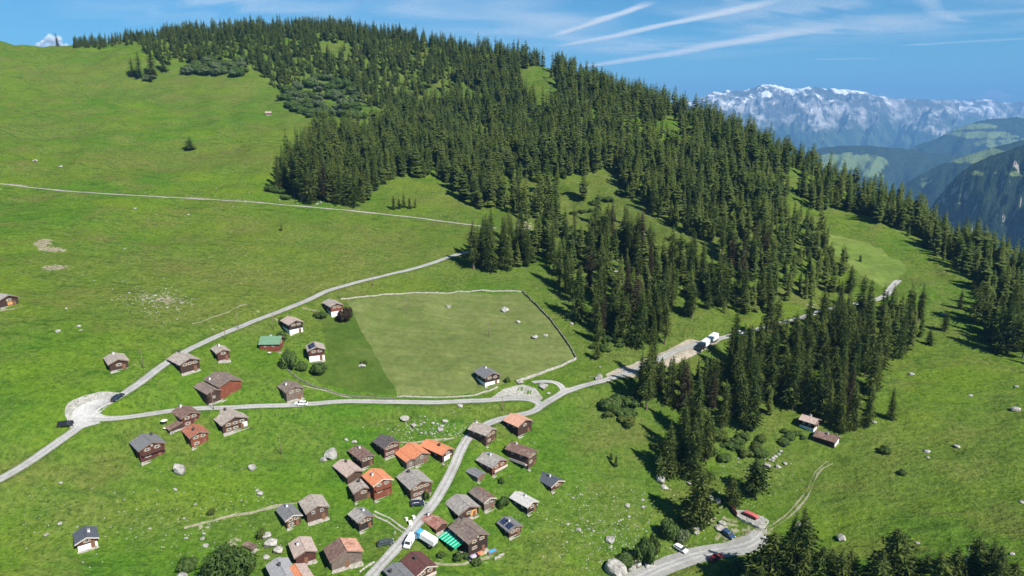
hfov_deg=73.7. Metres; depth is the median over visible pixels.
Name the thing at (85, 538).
wooden chalet
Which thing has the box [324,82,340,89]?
bush
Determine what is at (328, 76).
bush
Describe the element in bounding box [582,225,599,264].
spruce tree
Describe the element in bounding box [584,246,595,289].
spruce tree
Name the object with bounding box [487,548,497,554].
wood stack
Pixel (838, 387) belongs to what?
spruce tree
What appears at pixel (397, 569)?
wooden barn
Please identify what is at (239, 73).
bush
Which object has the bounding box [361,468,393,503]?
wooden chalet
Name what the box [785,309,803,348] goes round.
spruce tree
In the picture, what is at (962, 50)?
sky
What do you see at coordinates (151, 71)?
spruce tree
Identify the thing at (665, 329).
spruce tree
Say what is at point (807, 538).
spruce tree
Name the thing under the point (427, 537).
lorry
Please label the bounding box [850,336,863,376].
spruce tree
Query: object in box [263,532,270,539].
boulder
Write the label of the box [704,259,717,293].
spruce tree
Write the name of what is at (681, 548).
parked car
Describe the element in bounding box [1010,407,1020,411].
boulder
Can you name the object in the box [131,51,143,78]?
spruce tree
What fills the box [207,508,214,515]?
bush
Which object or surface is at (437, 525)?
shed
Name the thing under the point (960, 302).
spruce tree
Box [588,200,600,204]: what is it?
bush
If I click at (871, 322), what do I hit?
spruce tree
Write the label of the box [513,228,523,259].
spruce tree
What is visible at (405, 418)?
boulder
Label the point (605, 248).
spruce tree
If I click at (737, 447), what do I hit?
bush
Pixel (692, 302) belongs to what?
spruce tree
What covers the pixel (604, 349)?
bush
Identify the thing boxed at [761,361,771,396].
spruce tree
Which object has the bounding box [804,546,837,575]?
spruce tree
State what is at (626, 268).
spruce tree
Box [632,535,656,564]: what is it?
bush
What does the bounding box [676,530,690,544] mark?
bush
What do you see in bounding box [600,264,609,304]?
spruce tree
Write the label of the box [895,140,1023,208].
hills
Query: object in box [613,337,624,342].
bush
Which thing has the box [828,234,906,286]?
field
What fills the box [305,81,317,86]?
bush
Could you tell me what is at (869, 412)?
spruce tree
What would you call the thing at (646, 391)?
spruce tree
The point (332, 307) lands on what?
wooden chalet
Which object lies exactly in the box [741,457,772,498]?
spruce tree
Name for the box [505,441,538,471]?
wooden chalet
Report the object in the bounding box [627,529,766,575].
road
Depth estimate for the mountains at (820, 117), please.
15818.78 m
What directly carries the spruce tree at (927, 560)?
on the ground
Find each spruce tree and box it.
[128,60,135,76]
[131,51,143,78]
[144,46,156,75]
[159,46,167,71]
[183,138,196,149]
[272,158,282,189]
[285,140,299,195]
[287,134,308,201]
[299,130,320,203]
[317,158,330,199]
[329,157,343,203]
[341,155,362,207]
[366,147,379,190]
[391,195,395,209]
[401,192,405,206]
[465,220,481,268]
[473,169,485,199]
[477,227,484,267]
[479,216,483,244]
[479,216,501,270]
[481,213,495,252]
[486,209,498,244]
[498,216,507,248]
[499,217,515,270]
[506,210,512,236]
[508,216,514,248]
[512,220,518,253]
[513,216,523,250]
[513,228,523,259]
[514,175,523,211]
[518,221,535,261]
[519,206,525,244]
[523,234,530,266]
[546,222,558,259]
[546,223,556,264]
[547,209,558,233]
[551,236,564,286]
[560,250,571,292]
[562,220,575,253]
[566,261,575,300]
[566,265,589,320]
[568,206,578,236]
[568,226,580,260]
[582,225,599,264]
[582,229,600,268]
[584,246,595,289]
[590,267,607,313]
[590,293,600,328]
[591,256,603,293]
[591,307,607,341]
[592,202,598,237]
[592,341,602,358]
[596,221,602,253]
[597,293,608,334]
[598,222,611,257]
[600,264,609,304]
[601,209,610,239]
[601,228,611,265]
[602,204,613,243]
[606,289,620,331]
[609,200,615,238]
[610,257,621,303]
[614,455,617,466]
[615,292,636,339]
[618,290,624,325]
[619,295,632,327]
[620,263,633,318]
[621,257,631,294]
[622,215,633,244]
[622,288,650,348]
[623,216,634,258]
[627,268,644,325]
[629,209,646,259]
[631,212,645,249]
[632,228,640,264]
[633,231,646,273]
[633,351,646,399]
[636,347,656,409]
[642,221,656,262]
[642,285,655,328]
[644,255,663,296]
[646,342,657,399]
[647,238,654,276]
[647,309,658,341]
[647,326,665,381]
[648,176,656,212]
[652,284,662,316]
[653,421,680,479]
[654,295,663,333]
[655,357,665,391]
[658,298,673,344]
[659,263,670,300]
[659,271,671,309]
[660,295,672,328]
[660,356,679,405]
[665,230,681,271]
[665,259,678,306]
[667,357,678,385]
[671,233,687,270]
[674,362,692,407]
[674,405,694,463]
[674,463,720,532]
[676,391,692,444]
[678,357,686,386]
[679,417,708,479]
[681,161,692,195]
[681,188,693,231]
[682,235,698,283]
[686,282,699,318]
[686,409,706,459]
[687,369,708,428]
[687,389,695,426]
[689,372,694,397]
[689,401,705,442]
[690,228,699,262]
[690,235,699,273]
[692,175,703,205]
[692,176,702,209]
[695,247,707,282]
[698,241,708,277]
[700,407,721,461]
[702,271,714,309]
[703,356,714,394]
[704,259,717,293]
[705,371,720,408]
[706,195,715,235]
[706,358,722,393]
[709,256,729,305]
[712,255,729,293]
[714,252,721,287]
[714,379,732,428]
[715,211,726,243]
[717,216,727,253]
[718,357,724,387]
[719,253,732,290]
[723,220,732,256]
[723,272,731,307]
[723,324,737,367]
[723,477,742,508]
[725,233,737,268]
[726,312,742,353]
[728,346,744,391]
[729,363,751,417]
[730,261,743,302]
[730,371,737,404]
[733,325,749,370]
[733,337,745,374]
[734,264,752,309]
[734,381,752,430]
[735,239,749,279]
[739,381,766,431]
[741,215,752,255]
[741,262,750,296]
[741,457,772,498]
[741,567,754,575]
[743,333,756,388]
[744,532,786,575]
[745,324,753,358]
[746,221,759,262]
[746,230,760,272]
[748,319,771,372]
[748,352,762,403]
[755,265,768,305]
[755,566,765,575]
[756,361,766,402]
[757,208,768,245]
[758,226,770,264]
[761,299,773,335]
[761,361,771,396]
[762,297,780,340]
[762,356,781,398]
[763,263,775,300]
[763,295,786,339]
[763,327,782,371]
[764,539,796,575]
[766,217,773,251]
[766,238,780,275]
[767,349,778,384]
[774,325,780,360]
[775,343,792,395]
[777,355,806,409]
[779,526,802,575]
[781,514,800,543]
[784,328,794,362]
[784,549,818,575]
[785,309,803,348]
[786,507,820,548]
[789,321,805,363]
[789,330,802,373]
[789,351,802,401]
[792,516,824,560]
[795,343,807,387]
[797,361,816,412]
[800,324,817,370]
[801,302,814,336]
[802,321,811,353]
[802,348,812,380]
[804,296,814,328]
[804,334,818,366]
[804,361,828,417]
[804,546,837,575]
[805,315,820,354]
[807,371,816,404]
[812,319,832,366]
[814,285,832,322]
[815,292,831,326]
[817,327,834,367]
[818,310,830,341]
[819,380,836,424]
[820,354,833,384]
[821,361,831,402]
[823,356,833,388]
[826,310,835,344]
[826,549,840,575]
[829,298,841,343]
[830,299,835,332]
[830,346,848,385]
[830,365,847,413]
[830,549,855,575]
[831,331,852,373]
[832,303,846,344]
[832,319,851,358]
[833,346,850,401]
[833,395,850,432]
[836,279,846,304]
[836,304,861,357]
[837,283,845,307]
[839,318,852,364]
[843,265,861,292]
[844,355,850,391]
[844,369,856,415]
[845,382,865,430]
[846,549,863,575]
[848,327,861,368]
[848,354,860,393]
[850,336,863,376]
[851,274,870,311]
[855,315,865,347]
[857,550,895,575]
[857,561,870,575]
[858,323,867,357]
[860,296,877,332]
[860,311,867,348]
[860,330,870,376]
[860,351,885,391]
[860,382,878,427]
[862,317,879,367]
[862,528,925,575]
[863,311,875,348]
[864,294,873,326]
[865,339,886,390]
[866,284,872,302]
[874,314,894,372]
[875,285,889,317]
[875,321,895,361]
[886,388,899,419]
[891,316,907,358]
[898,314,909,354]
[899,561,915,575]
[901,302,913,326]
[914,284,928,321]
[915,555,932,575]
[917,551,958,575]
[924,330,935,344]
[938,311,950,331]
[945,547,974,575]
[956,291,965,308]
[963,537,993,575]
[964,285,988,323]
[969,270,978,289]
[980,546,1015,575]
[981,284,992,321]
[983,303,1013,354]
[985,541,1001,567]
[996,303,1019,354]
[1003,299,1015,334]
[1006,278,1022,311]
[1007,285,1022,319]
[1007,299,1023,350]
[1007,561,1023,575]
[1017,326,1023,357]
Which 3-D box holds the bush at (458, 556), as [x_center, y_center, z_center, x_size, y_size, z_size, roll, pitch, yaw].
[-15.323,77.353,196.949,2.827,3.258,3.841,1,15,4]
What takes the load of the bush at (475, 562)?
on the ground
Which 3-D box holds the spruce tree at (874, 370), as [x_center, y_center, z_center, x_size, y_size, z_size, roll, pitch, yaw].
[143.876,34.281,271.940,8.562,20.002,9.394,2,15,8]
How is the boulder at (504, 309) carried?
on the field at (470, 343)
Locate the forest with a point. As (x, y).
(416, 127)
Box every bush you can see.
[176,555,198,572]
[185,68,194,73]
[189,63,200,67]
[197,68,209,74]
[198,541,257,575]
[200,57,210,62]
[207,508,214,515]
[209,61,222,67]
[210,67,227,74]
[213,55,222,59]
[213,67,226,73]
[227,69,236,75]
[230,71,244,76]
[231,57,246,61]
[236,61,246,66]
[239,66,248,71]
[256,528,264,538]
[263,185,274,190]
[275,331,286,340]
[276,93,292,99]
[278,188,287,192]
[279,348,296,369]
[280,85,296,91]
[280,194,291,198]
[283,100,301,107]
[289,105,303,111]
[290,97,304,102]
[293,84,303,89]
[295,361,307,370]
[296,107,310,112]
[297,93,309,97]
[301,77,317,84]
[302,90,316,95]
[302,102,314,107]
[303,97,311,102]
[304,107,316,113]
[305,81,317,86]
[310,73,325,79]
[310,361,326,374]
[311,95,322,99]
[313,86,323,91]
[314,100,326,106]
[316,311,326,318]
[317,92,326,97]
[322,107,335,113]
[323,74,333,79]
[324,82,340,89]
[325,92,333,98]
[329,78,342,83]
[329,90,340,97]
[331,104,339,109]
[333,93,345,98]
[335,98,348,103]
[335,108,347,115]
[336,307,352,322]
[337,89,350,94]
[339,102,353,108]
[343,81,354,87]
[344,86,356,91]
[344,97,362,102]
[349,94,360,98]
[351,89,364,94]
[351,102,361,106]
[352,112,366,118]
[423,491,429,499]
[437,551,445,558]
[454,551,462,561]
[461,552,468,558]
[471,558,481,566]
[497,495,509,509]
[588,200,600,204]
[598,398,611,409]
[599,342,608,347]
[600,347,610,351]
[601,335,612,340]
[602,196,613,201]
[602,397,622,408]
[603,409,614,416]
[604,402,620,412]
[610,394,625,401]
[611,401,622,413]
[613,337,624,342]
[615,189,624,194]
[615,342,624,347]
[616,551,634,569]
[617,415,635,426]
[618,407,637,416]
[622,396,640,406]
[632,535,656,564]
[648,532,660,553]
[650,442,660,449]
[660,518,679,541]
[674,238,686,243]
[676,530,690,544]
[705,471,716,480]
[714,429,727,437]
[716,435,729,441]
[717,453,731,461]
[719,442,731,448]
[719,563,739,575]
[728,444,743,451]
[730,436,745,444]
[731,560,755,575]
[735,432,750,440]
[738,449,753,457]
[751,441,761,447]
[752,447,769,457]
[754,433,766,442]
[777,437,790,446]
[784,433,795,440]
[786,430,797,435]
[879,444,891,454]
[897,469,907,475]
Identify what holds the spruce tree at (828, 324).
on the ground
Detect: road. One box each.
[0,183,495,227]
[0,425,82,481]
[71,399,107,428]
[88,396,543,575]
[92,251,468,416]
[531,380,565,391]
[537,280,900,406]
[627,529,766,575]
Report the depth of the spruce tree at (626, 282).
314.77 m
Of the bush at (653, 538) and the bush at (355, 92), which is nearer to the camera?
the bush at (653, 538)
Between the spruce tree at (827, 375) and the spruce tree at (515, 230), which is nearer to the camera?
the spruce tree at (827, 375)
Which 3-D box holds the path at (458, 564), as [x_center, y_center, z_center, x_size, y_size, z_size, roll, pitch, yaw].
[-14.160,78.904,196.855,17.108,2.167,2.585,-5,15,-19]
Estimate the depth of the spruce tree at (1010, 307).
314.26 m
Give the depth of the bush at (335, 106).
669.56 m
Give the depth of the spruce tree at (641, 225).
371.80 m
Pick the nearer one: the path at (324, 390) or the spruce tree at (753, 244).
the path at (324, 390)
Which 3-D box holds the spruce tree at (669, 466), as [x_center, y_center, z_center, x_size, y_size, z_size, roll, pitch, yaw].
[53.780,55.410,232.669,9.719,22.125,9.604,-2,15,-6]
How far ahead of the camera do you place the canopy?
201.69 m
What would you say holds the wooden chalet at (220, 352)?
on the ground
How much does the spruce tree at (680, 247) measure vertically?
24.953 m
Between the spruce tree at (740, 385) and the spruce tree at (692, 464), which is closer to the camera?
the spruce tree at (692, 464)
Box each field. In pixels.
[309,302,395,394]
[346,293,573,395]
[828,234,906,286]
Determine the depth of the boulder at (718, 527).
215.81 m
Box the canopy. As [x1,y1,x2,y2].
[438,529,462,548]
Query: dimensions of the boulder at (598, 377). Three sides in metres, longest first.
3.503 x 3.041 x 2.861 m
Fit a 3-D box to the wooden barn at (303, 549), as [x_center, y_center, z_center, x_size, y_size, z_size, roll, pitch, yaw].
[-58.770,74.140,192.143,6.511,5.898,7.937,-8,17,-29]
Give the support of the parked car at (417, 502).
on the ground
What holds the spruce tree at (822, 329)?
on the ground
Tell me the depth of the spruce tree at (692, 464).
231.43 m
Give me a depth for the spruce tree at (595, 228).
396.54 m
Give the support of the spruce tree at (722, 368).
on the ground
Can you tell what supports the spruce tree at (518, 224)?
on the ground
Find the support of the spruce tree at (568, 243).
on the ground
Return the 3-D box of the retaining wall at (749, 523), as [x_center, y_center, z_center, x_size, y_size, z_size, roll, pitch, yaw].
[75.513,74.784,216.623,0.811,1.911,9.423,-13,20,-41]
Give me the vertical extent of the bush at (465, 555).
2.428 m
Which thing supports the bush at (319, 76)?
on the ground
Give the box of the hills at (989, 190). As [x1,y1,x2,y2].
[928,145,1023,258]
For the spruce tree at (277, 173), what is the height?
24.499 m
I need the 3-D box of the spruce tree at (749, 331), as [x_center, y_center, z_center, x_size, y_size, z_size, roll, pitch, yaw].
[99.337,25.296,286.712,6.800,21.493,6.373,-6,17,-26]
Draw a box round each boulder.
[173,463,185,474]
[176,572,187,575]
[247,464,256,470]
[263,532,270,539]
[263,538,277,547]
[263,554,269,559]
[273,546,282,553]
[320,457,327,461]
[323,447,336,459]
[400,415,409,421]
[501,307,508,312]
[538,383,547,389]
[595,374,602,380]
[604,558,626,575]
[605,536,614,543]
[628,565,635,571]
[634,559,641,567]
[644,562,654,568]
[656,475,664,482]
[692,526,700,534]
[715,524,723,530]
[718,520,726,525]
[837,534,845,541]
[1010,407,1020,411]
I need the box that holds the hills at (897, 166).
[797,145,963,193]
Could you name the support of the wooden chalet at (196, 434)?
on the ground
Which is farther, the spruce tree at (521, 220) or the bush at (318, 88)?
the bush at (318, 88)
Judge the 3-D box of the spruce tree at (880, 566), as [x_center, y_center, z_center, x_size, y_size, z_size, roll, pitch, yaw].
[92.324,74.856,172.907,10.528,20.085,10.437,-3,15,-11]
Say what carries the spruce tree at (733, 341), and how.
on the ground
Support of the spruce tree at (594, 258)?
on the ground
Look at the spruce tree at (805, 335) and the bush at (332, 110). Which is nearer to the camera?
the spruce tree at (805, 335)
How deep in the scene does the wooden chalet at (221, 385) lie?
239.95 m
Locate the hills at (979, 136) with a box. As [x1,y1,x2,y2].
[910,117,1023,155]
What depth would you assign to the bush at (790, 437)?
250.79 m
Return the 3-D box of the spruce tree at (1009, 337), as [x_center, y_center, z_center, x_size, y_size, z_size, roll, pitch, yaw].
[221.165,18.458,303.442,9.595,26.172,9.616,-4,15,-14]
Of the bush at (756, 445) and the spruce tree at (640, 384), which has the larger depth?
the spruce tree at (640, 384)
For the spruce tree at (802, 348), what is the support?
on the ground
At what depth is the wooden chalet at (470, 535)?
200.60 m
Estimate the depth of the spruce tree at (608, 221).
383.36 m
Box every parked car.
[56,420,73,427]
[110,393,124,401]
[294,400,307,405]
[377,538,393,546]
[410,499,423,506]
[673,543,687,553]
[708,553,723,561]
[722,528,735,539]
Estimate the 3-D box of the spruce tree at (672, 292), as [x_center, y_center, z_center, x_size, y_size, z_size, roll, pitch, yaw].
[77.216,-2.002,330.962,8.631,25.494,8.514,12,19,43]
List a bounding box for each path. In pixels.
[184,502,297,528]
[192,302,254,323]
[302,385,351,397]
[400,437,453,442]
[434,556,489,565]
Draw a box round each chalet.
[72,526,99,553]
[129,432,166,465]
[165,404,200,434]
[167,350,200,375]
[181,424,209,450]
[193,371,242,405]
[210,343,230,362]
[213,407,249,436]
[258,334,284,352]
[275,503,302,531]
[277,380,304,402]
[280,316,303,335]
[298,494,329,525]
[305,341,325,362]
[322,298,342,317]
[332,459,364,484]
[347,507,374,534]
[348,445,375,469]
[348,478,371,504]
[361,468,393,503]
[372,434,400,460]
[396,468,433,499]
[400,551,437,575]
[446,494,480,518]
[448,515,489,558]
[468,420,498,448]
[474,366,500,388]
[475,452,508,478]
[497,516,523,540]
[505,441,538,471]
[540,471,564,494]
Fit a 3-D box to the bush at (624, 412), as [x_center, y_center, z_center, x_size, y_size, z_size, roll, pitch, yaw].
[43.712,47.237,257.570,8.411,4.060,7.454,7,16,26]
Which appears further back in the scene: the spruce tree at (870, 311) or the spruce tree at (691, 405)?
the spruce tree at (870, 311)
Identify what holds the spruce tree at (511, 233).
on the ground
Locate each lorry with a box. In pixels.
[415,528,437,546]
[698,332,718,349]
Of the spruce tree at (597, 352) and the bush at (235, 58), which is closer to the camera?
the spruce tree at (597, 352)
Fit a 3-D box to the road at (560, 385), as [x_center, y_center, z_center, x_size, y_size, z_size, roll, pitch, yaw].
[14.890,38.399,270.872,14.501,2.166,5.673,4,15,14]
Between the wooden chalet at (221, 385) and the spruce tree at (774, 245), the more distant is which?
the spruce tree at (774, 245)
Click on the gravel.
(411, 437)
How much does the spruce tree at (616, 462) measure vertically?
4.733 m
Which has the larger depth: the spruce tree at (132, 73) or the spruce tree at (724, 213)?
the spruce tree at (132, 73)
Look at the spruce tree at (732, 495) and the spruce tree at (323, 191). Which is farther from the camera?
the spruce tree at (323, 191)
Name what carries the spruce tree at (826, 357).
on the ground
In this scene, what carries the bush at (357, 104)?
on the ground
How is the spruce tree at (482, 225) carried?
on the ground
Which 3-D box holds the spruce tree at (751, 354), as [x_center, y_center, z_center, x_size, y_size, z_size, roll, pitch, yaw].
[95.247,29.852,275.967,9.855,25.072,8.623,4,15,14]
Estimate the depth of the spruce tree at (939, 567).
167.81 m
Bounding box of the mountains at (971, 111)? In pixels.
[932,99,1023,128]
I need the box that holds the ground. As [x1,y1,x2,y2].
[0,29,1023,575]
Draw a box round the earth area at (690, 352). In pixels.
[605,336,720,377]
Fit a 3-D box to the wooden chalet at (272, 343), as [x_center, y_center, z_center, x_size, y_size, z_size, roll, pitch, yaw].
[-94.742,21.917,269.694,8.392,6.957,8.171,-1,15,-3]
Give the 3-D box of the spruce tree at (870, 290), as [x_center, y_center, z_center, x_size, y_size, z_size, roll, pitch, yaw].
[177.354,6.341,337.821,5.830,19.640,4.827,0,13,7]
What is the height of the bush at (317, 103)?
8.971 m
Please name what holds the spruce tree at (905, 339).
on the ground
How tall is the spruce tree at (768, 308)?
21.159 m
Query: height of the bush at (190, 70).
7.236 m
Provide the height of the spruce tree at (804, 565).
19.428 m
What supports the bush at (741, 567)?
on the ground
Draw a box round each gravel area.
[65,392,118,427]
[492,385,541,399]
[728,529,766,541]
[736,510,768,527]
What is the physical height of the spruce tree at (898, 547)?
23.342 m
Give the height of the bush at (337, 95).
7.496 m
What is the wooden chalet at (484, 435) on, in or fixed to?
on the ground
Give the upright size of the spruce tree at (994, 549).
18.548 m
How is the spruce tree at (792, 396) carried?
on the ground
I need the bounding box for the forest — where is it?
[72,13,1023,474]
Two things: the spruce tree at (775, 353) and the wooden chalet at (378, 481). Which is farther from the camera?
the spruce tree at (775, 353)
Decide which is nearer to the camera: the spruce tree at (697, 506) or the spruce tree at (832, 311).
the spruce tree at (697, 506)
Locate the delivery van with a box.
[403,532,415,548]
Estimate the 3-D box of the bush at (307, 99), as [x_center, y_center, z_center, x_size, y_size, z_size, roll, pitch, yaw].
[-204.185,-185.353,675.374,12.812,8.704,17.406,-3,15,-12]
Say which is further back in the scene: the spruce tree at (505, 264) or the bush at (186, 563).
the spruce tree at (505, 264)
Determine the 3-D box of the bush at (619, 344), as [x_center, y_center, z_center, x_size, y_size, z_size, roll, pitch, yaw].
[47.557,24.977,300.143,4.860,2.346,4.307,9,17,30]
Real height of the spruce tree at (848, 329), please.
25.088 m
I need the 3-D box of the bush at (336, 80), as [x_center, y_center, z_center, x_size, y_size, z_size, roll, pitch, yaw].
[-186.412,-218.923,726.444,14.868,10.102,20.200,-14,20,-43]
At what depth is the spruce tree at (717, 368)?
270.54 m
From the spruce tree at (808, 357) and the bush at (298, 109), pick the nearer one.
the spruce tree at (808, 357)
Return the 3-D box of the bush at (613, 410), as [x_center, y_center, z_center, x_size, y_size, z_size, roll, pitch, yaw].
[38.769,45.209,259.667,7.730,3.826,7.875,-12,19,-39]
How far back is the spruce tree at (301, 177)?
422.28 m
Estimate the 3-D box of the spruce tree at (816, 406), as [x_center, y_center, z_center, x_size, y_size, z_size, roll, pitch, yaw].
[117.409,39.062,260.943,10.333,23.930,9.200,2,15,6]
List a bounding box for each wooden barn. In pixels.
[0,293,19,309]
[103,351,129,373]
[265,557,293,575]
[288,536,317,564]
[289,563,313,575]
[323,537,363,573]
[383,562,414,575]
[394,442,430,468]
[420,439,454,464]
[468,486,496,513]
[503,413,533,438]
[509,491,538,516]
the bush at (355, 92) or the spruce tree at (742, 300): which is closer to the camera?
the spruce tree at (742, 300)
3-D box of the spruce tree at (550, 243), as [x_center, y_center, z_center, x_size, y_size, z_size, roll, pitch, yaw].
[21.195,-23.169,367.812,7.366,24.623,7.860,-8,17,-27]
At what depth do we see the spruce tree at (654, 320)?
301.50 m
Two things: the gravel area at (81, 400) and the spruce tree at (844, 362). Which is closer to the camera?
the gravel area at (81, 400)
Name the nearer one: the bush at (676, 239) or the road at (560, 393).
the road at (560, 393)
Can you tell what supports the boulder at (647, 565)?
on the ground
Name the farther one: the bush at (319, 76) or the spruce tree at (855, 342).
the bush at (319, 76)
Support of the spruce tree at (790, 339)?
on the ground
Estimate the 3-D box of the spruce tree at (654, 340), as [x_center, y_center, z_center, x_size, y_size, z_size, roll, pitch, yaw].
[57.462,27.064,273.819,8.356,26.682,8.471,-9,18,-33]
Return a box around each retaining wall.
[730,504,736,516]
[736,515,763,530]
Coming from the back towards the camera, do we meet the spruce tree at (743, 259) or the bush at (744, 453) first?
the spruce tree at (743, 259)
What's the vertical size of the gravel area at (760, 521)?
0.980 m
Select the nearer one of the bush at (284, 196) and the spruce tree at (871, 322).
the spruce tree at (871, 322)
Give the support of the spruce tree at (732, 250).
on the ground
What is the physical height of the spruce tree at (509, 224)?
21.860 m
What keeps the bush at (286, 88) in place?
on the ground
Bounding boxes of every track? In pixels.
[373,511,405,532]
[762,461,832,534]
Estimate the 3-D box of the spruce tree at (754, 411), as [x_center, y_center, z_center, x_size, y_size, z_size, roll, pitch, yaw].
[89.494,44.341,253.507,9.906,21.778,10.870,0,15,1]
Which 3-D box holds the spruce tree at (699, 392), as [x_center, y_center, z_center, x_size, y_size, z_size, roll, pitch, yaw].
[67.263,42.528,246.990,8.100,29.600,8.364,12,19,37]
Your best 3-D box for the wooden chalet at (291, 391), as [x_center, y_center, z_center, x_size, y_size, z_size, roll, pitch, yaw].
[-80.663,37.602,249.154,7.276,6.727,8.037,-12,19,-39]
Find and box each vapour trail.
[557,5,643,34]
[569,5,756,43]
[585,31,804,65]
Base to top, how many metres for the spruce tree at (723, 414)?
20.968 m
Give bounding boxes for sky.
[0,0,1023,103]
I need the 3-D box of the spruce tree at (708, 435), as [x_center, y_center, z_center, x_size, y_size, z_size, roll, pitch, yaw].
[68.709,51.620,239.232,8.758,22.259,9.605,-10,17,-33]
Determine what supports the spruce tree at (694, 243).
on the ground
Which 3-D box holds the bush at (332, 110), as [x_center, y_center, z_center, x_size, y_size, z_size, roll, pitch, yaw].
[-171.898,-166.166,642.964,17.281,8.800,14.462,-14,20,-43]
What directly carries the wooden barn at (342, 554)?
on the ground
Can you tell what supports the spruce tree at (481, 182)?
on the ground
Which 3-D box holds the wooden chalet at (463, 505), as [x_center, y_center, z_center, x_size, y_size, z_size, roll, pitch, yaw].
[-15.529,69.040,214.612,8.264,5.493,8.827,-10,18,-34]
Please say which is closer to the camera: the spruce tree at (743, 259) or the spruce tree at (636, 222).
the spruce tree at (743, 259)
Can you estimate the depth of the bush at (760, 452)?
243.45 m
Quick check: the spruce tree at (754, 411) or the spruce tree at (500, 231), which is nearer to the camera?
the spruce tree at (754, 411)
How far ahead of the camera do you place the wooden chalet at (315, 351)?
266.78 m
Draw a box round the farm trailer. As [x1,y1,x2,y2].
[741,510,758,519]
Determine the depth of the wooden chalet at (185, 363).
245.50 m
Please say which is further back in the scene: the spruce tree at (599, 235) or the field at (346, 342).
the spruce tree at (599, 235)
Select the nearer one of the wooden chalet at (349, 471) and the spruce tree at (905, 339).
the wooden chalet at (349, 471)
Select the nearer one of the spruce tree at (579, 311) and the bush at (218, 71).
the spruce tree at (579, 311)
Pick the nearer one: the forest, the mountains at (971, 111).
the forest
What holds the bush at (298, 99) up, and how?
on the ground
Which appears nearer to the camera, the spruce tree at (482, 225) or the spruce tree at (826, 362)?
the spruce tree at (826, 362)
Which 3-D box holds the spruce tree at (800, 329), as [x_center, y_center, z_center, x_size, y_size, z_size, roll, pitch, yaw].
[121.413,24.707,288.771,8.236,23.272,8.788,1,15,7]
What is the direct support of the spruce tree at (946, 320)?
on the ground
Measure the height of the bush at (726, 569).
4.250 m
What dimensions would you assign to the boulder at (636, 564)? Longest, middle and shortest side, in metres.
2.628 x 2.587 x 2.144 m
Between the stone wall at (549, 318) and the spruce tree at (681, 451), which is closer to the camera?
the spruce tree at (681, 451)
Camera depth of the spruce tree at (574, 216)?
395.64 m
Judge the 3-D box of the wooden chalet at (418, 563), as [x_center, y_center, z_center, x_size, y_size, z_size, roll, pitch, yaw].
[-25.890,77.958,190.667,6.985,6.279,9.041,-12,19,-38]
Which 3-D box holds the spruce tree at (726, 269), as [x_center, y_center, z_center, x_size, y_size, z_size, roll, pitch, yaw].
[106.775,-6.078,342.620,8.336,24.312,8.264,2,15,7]
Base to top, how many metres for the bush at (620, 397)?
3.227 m
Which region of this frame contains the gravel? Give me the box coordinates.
[15,111,818,570]
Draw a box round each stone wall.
[287,369,394,398]
[341,289,521,298]
[359,561,374,572]
[397,386,497,397]
[494,553,504,559]
[515,357,576,382]
[522,290,576,357]
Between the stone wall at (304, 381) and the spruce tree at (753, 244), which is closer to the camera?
the stone wall at (304, 381)
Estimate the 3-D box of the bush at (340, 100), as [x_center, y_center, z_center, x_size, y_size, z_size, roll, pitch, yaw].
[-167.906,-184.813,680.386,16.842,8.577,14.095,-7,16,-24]
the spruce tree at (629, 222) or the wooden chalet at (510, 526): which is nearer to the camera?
the wooden chalet at (510, 526)
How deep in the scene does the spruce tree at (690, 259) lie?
344.91 m
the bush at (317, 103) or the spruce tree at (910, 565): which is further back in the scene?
the bush at (317, 103)
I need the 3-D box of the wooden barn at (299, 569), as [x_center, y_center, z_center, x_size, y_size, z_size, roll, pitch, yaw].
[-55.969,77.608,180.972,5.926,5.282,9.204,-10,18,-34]
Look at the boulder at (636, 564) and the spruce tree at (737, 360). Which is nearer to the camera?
the boulder at (636, 564)
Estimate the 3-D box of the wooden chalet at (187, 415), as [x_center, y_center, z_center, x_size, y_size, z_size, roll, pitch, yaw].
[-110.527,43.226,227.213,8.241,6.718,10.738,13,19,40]
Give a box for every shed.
[242,541,258,553]
[420,512,448,536]
[465,467,486,483]
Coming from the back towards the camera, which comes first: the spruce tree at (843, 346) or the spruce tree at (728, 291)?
the spruce tree at (728, 291)
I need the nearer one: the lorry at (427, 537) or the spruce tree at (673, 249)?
the lorry at (427, 537)
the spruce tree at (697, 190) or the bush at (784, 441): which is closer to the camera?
the bush at (784, 441)
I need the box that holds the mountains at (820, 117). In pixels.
[670,84,959,153]
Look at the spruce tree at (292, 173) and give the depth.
431.42 m
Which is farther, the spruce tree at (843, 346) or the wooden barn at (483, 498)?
the spruce tree at (843, 346)
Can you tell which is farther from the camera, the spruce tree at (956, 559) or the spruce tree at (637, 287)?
the spruce tree at (637, 287)
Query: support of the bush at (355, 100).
on the ground
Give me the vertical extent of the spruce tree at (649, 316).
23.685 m
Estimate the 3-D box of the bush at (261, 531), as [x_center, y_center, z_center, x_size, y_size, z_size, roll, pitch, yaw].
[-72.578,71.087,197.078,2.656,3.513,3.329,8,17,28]
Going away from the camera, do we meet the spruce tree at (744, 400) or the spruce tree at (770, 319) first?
the spruce tree at (744, 400)
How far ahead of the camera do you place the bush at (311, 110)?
632.86 m
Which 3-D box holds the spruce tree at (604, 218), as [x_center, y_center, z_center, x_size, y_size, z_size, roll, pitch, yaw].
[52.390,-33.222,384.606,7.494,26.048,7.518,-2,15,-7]
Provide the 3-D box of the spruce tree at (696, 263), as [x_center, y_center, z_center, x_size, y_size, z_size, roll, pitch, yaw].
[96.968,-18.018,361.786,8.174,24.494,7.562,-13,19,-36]

